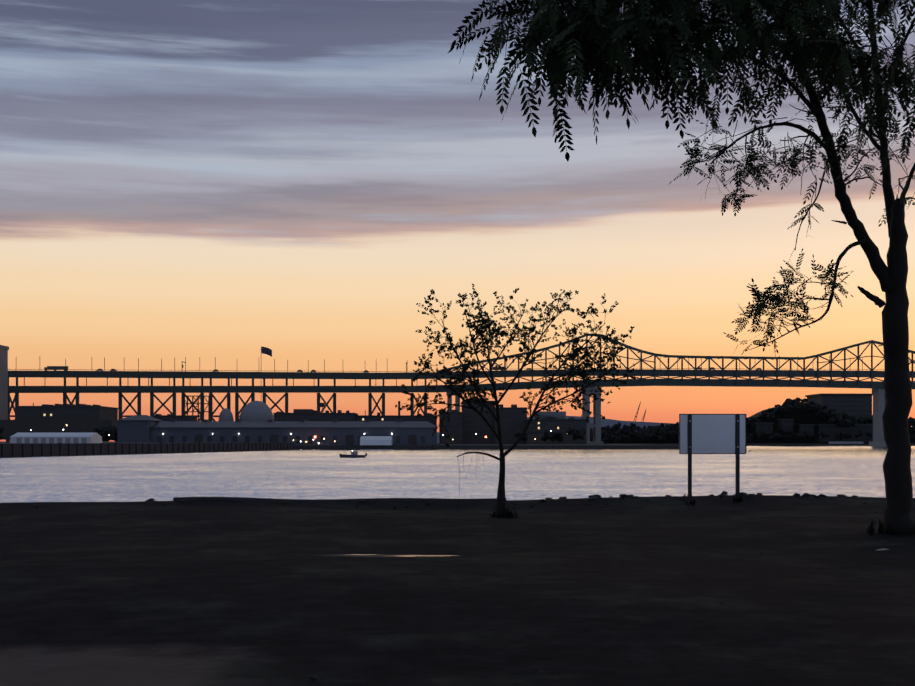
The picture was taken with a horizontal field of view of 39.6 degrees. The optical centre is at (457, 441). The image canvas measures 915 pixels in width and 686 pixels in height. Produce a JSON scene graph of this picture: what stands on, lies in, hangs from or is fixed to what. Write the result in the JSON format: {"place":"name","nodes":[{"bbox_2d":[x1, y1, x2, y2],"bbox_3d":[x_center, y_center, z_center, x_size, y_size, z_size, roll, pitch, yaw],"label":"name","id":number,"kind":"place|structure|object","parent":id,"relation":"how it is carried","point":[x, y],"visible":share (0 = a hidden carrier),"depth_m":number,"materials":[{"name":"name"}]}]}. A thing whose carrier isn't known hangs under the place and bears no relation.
{"place":"outdoors","nodes":[
{"label":"outdoors","id":0,"kind":"place"},
{"bbox_2d":[0,345,8,419],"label":"office slab","id":1,"kind":"structure","parent":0,"point":[4,382],"depth_m":909.68,"materials":[{"name":"grey concrete"}]},
{"bbox_2d":[261,347,271,356],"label":"flag","id":2,"kind":"object","parent":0,"point":[266,350],"visible":1,"depth_m":957.96,"materials":[{"name":"grey fabric"}]},
{"bbox_2d":[219,401,565,420],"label":"domes","id":3,"kind":"structure","parent":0,"point":[256,411],"depth_m":948.70,"materials":[{"name":"grey"}]},
{"bbox_2d":[0,495,914,685],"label":"ground","id":4,"kind":"structure","parent":0,"point":[171,593],"depth_m":13.17,"materials":[{"name":"soil"}]},
{"bbox_2d":[173,497,496,502],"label":"seawall","id":5,"kind":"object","parent":4,"relation":"on","point":[335,500],"depth_m":33.03,"materials":[{"name":"concrete"}]},
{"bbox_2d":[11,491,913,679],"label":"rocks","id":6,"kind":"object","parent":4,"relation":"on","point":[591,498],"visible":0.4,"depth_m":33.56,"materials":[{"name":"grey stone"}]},
{"bbox_2d":[36,494,914,534],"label":"grass tufts","id":7,"kind":"object","parent":4,"relation":"on","point":[508,514],"visible":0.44,"depth_m":27.77,"materials":[{"name":"black plant"}]},
{"bbox_2d":[395,283,635,517],"bbox_3d":[1.279,-0.846,28.027,5.252,5.237,3.033,0,0,-1],"label":"tree","id":8,"kind":"object","parent":4,"relation":"on","point":[490,323],"depth_m":27.95,"materials":[{"name":"black plant"}]},
{"bbox_2d":[448,0,914,533],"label":"tree","id":9,"kind":"object","parent":4,"relation":"on","point":[562,52],"depth_m":20.76,"materials":[{"name":"black plant"}]},
{"bbox_2d":[679,414,745,503],"bbox_3d":[6.550,0.613,32.577,1.725,2.636,0.095,0,0,-1],"label":"sign","id":10,"kind":"object","parent":4,"relation":"on","point":[712,433],"visible":0.94,"depth_m":32.60,"materials":[{"name":"white metal"}]},
{"bbox_2d":[0,446,914,502],"bbox_3d":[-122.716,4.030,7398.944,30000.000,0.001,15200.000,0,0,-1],"label":"water","id":11,"kind":"structure","parent":0,"point":[539,474],"depth_m":154.24,"materials":[{"name":"grey liquid"}]},
{"bbox_2d":[0,442,293,456],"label":"wharf","id":12,"kind":"structure","parent":11,"relation":"in","point":[9,449],"depth_m":397.08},
{"bbox_2d":[10,433,391,446],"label":"white tents","id":13,"kind":"object","parent":12,"relation":"on","point":[97,438],"visible":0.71,"depth_m":414.58,"materials":[{"name":"white fabric"}]},
{"bbox_2d":[339,451,366,457],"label":"boat","id":14,"kind":"object","parent":11,"relation":"on","point":[354,454],"visible":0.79,"depth_m":314.87,"materials":[{"name":"grey paint"}]},
{"bbox_2d":[0,441,914,448],"bbox_3d":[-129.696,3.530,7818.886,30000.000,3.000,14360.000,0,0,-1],"label":"land","id":15,"kind":"structure","parent":0,"point":[564,446],"depth_m":640.91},
{"bbox_2d":[117,415,438,444],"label":"pier shed","id":16,"kind":"structure","parent":15,"relation":"on","point":[140,429],"depth_m":658.89,"materials":[{"name":"grey metal"}]},
{"bbox_2d":[0,393,872,443],"bbox_3d":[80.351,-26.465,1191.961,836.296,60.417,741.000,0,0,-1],"label":"city blocks","id":17,"kind":"structure","parent":15,"relation":"on","point":[465,425],"depth_m":875.63,"materials":[{"name":"grey"}]},
{"bbox_2d":[0,397,914,443],"bbox_3d":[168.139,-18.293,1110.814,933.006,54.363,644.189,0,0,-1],"label":"trees","id":18,"kind":"object","parent":15,"relation":"on","point":[803,411],"visible":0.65,"depth_m":1312.65,"materials":[{"name":"black plant"}]},
{"bbox_2d":[6,333,914,442],"bbox_3d":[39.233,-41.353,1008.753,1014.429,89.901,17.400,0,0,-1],"label":"bridge","id":19,"kind":"structure","parent":15,"relation":"on","point":[654,372],"depth_m":1000.36,"materials":[{"name":"metal"}]},
{"bbox_2d":[44,366,813,372],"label":"traffic","id":20,"kind":"object","parent":19,"relation":"on","point":[55,367],"visible":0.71,"depth_m":1003.56,"materials":[{"name":"grey paint"}]},
{"bbox_2d":[633,401,645,421],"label":"cranes","id":21,"kind":"object","parent":15,"relation":"on","point":[637,413],"visible":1,"depth_m":1302.99,"materials":[{"name":"metal"}]},
{"bbox_2d":[755,419,872,443],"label":"houses","id":22,"kind":"structure","parent":15,"relation":"on","point":[832,430],"depth_m":1296.49,"materials":[{"name":"grey"}]},
{"bbox_2d":[0,0,914,440],"label":"sky","id":23,"kind":"structure","parent":0,"point":[199,181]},
{"bbox_2d":[437,416,675,441],"bbox_3d":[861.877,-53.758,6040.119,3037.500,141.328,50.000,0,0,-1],"label":"haze hills","id":24,"kind":"structure","parent":0,"point":[609,422],"depth_m":6013.22,"materials":[{"name":"blue"}]},
{"bbox_2d":[446,387,886,445],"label":"bridge piers","id":25,"kind":"structure","parent":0,"point":[879,400],"depth_m":1004.86,"materials":[{"name":"grey concrete"}]}
]}

